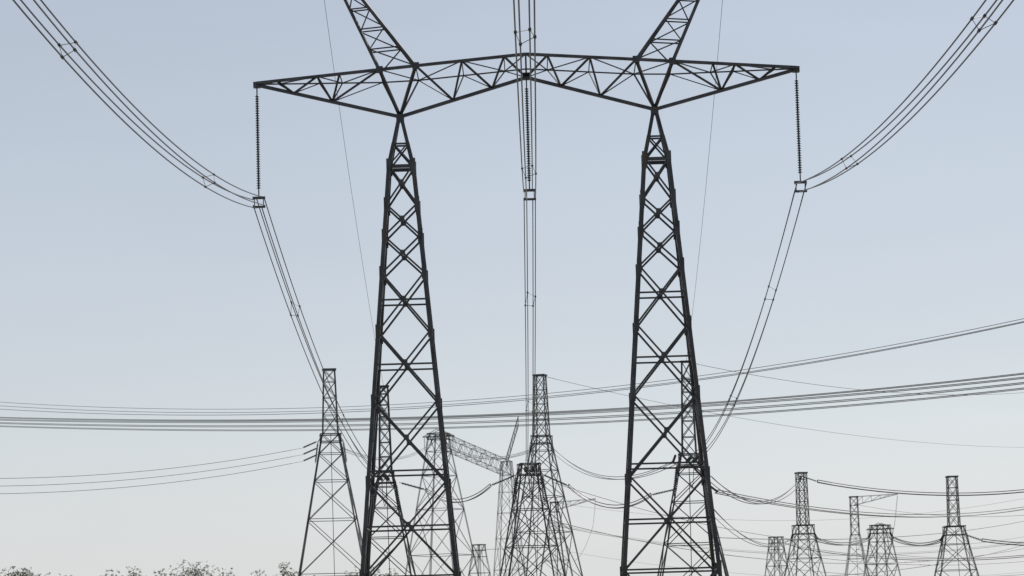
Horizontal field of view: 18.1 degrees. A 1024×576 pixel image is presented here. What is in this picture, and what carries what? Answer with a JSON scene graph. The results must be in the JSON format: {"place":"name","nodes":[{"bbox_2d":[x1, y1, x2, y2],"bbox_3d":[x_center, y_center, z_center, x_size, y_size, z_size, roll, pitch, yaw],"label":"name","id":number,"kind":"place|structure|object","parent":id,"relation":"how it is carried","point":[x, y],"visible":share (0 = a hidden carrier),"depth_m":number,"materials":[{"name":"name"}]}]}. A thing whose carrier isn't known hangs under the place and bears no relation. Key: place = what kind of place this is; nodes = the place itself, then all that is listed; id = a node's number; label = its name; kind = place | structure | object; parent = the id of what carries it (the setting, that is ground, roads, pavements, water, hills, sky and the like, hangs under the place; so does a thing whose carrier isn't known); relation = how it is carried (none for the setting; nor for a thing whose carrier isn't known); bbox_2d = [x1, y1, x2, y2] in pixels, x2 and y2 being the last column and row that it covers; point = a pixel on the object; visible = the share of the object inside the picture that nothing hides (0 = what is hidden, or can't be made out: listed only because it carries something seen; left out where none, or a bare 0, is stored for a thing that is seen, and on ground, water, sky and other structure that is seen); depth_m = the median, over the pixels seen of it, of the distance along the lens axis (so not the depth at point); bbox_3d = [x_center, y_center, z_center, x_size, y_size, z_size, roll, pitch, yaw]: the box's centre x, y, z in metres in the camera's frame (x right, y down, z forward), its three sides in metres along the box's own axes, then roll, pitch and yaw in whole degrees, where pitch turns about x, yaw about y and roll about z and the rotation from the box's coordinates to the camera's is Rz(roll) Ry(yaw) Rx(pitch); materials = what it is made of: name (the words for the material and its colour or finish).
{"place":"outdoors","nodes":[
{"label":"outdoors","id":0,"kind":"place"},
{"bbox_2d":[0,567,31,575],"bbox_3d":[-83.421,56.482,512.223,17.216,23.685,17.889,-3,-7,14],"label":"tree","id":1,"kind":"object","parent":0,"point":[9,574],"visible":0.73,"depth_m":511.48,"materials":[{"name":"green plant"}]},
{"bbox_2d":[5,566,27,575],"bbox_3d":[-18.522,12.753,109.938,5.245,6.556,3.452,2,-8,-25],"label":"shrub","id":2,"kind":"object","parent":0,"point":[17,572],"visible":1,"depth_m":112.37,"materials":[{"name":"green plant"}]},
{"bbox_2d":[104,569,123,575],"bbox_3d":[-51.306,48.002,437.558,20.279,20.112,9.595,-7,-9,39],"label":"tree","id":3,"kind":"object","parent":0,"point":[111,570],"visible":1,"depth_m":443.24,"materials":[{"name":"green plant"}]},
{"bbox_2d":[0,364,1023,575],"bbox_3d":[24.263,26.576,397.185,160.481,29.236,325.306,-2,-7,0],"label":"crossing conductors","id":4,"kind":"object","parent":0,"point":[787,539],"visible":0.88,"depth_m":295.89,"materials":[{"name":"grey metal"}]},
{"bbox_2d":[0,0,1023,575],"label":"sky","id":5,"kind":"structure","parent":0,"point":[128,283],"materials":[{"name":"blue"}]},
{"bbox_2d":[102,318,1023,430],"bbox_3d":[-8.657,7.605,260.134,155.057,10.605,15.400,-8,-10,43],"label":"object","id":6,"kind":"object","parent":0,"point":[419,417],"visible":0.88,"depth_m":247.37,"materials":[{"name":"grey metal"}]},
{"label":"ground","id":7,"kind":"structure","parent":0,"visible":0},
{"bbox_2d":[11,571,50,575],"bbox_3d":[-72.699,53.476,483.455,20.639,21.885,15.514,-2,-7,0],"label":"tree","id":8,"kind":"object","parent":7,"relation":"on","point":[33,573],"visible":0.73,"depth_m":480.76,"materials":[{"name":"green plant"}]},
{"bbox_2d":[126,566,146,575],"bbox_3d":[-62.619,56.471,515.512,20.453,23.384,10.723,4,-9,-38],"label":"tree","id":9,"kind":"object","parent":7,"relation":"on","point":[135,573],"visible":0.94,"depth_m":513.82,"materials":[{"name":"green plant"}]},
{"bbox_2d":[169,560,195,575],"bbox_3d":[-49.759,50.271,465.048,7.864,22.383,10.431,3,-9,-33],"label":"tree","id":10,"kind":"object","parent":7,"relation":"on","point":[186,571],"visible":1,"depth_m":466.58,"materials":[{"name":"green plant"}]},
{"bbox_2d":[184,561,234,575],"bbox_3d":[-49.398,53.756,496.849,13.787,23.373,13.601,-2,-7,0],"label":"tree","id":11,"kind":"object","parent":7,"relation":"on","point":[197,572],"visible":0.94,"depth_m":499.56,"materials":[{"name":"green plant"}]},
{"bbox_2d":[251,562,297,575],"bbox_3d":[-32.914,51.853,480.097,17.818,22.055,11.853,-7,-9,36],"label":"tree","id":12,"kind":"object","parent":7,"relation":"on","point":[285,572],"visible":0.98,"depth_m":481.64,"materials":[{"name":"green plant"}]},
{"bbox_2d":[298,368,361,575],"bbox_3d":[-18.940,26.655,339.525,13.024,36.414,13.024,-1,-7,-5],"label":"tower","id":13,"kind":"structure","parent":7,"relation":"on","point":[344,459],"depth_m":340.15,"materials":[{"name":"metal"}]},
{"bbox_2d":[345,561,398,575],"bbox_3d":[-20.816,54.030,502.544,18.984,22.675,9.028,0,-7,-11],"label":"tree","id":14,"kind":"object","parent":7,"relation":"on","point":[386,574],"visible":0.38,"depth_m":502.82,"materials":[{"name":"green plant"}]},
{"bbox_2d":[364,385,415,575],"bbox_3d":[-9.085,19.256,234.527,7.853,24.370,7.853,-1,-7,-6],"label":"tower","id":15,"kind":"structure","parent":7,"relation":"on","point":[397,502],"depth_m":235.09,"materials":[{"name":"metal"}]},
{"bbox_2d":[252,0,806,575],"bbox_3d":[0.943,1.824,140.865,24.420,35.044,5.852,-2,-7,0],"label":"pylon","id":16,"kind":"object","parent":7,"relation":"on","point":[392,166],"visible":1,"depth_m":141.29,"materials":[{"name":"metal"}]},
{"bbox_2d":[13,0,1013,505],"bbox_3d":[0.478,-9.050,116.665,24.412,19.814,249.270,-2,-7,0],"label":"line conductors","id":17,"kind":"object","parent":16,"relation":"attached to","point":[523,182],"visible":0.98,"depth_m":112.78,"materials":[{"name":"grey metal"}]},
{"bbox_2d":[57,14,997,467],"bbox_3d":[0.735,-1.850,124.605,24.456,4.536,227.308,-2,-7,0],"label":"string line fittings","id":18,"kind":"object","parent":17,"relation":"attached to","point":[75,42],"visible":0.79,"depth_m":84.55,"materials":[{"name":"grey metal"}]},
{"bbox_2d":[377,456,698,480],"bbox_3d":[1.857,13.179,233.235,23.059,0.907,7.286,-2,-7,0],"label":"tension strings","id":19,"kind":"object","parent":18,"relation":"attached to","point":[532,470],"visible":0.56,"depth_m":232.63,"materials":[{"name":"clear glass"}]},
{"bbox_2d":[500,462,564,575],"bbox_3d":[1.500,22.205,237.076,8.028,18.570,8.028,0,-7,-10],"label":"tower","id":20,"kind":"structure","parent":7,"relation":"on","point":[519,474],"depth_m":237.44,"materials":[{"name":"metal"}]},
{"bbox_2d":[508,374,582,575],"bbox_3d":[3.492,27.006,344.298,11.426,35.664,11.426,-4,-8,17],"label":"tower","id":21,"kind":"structure","parent":7,"relation":"on","point":[546,435],"depth_m":345.41,"materials":[{"name":"metal"}]},
{"bbox_2d":[303,441,980,540],"bbox_3d":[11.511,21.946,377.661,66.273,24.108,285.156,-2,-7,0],"label":"bus insulators","id":22,"kind":"object","parent":21,"relation":"attached to","point":[670,490],"visible":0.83,"depth_m":237.91,"materials":[{"name":"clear glass"}]},
{"bbox_2d":[657,360,728,575],"bbox_3d":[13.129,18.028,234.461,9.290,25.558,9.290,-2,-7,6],"label":"tower","id":23,"kind":"structure","parent":7,"relation":"on","point":[678,473],"depth_m":234.93,"materials":[{"name":"metal"}]},
{"bbox_2d":[784,472,826,575],"bbox_3d":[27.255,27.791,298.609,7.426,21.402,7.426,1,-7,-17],"label":"tower","id":24,"kind":"structure","parent":7,"relation":"on","point":[799,525],"depth_m":299.29,"materials":[{"name":"metal"}]},
{"bbox_2d":[934,475,978,575],"bbox_3d":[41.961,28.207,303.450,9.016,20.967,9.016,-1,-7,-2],"label":"tower","id":25,"kind":"structure","parent":7,"relation":"on","point":[958,521],"depth_m":304.02,"materials":[{"name":"metal"}]}
]}

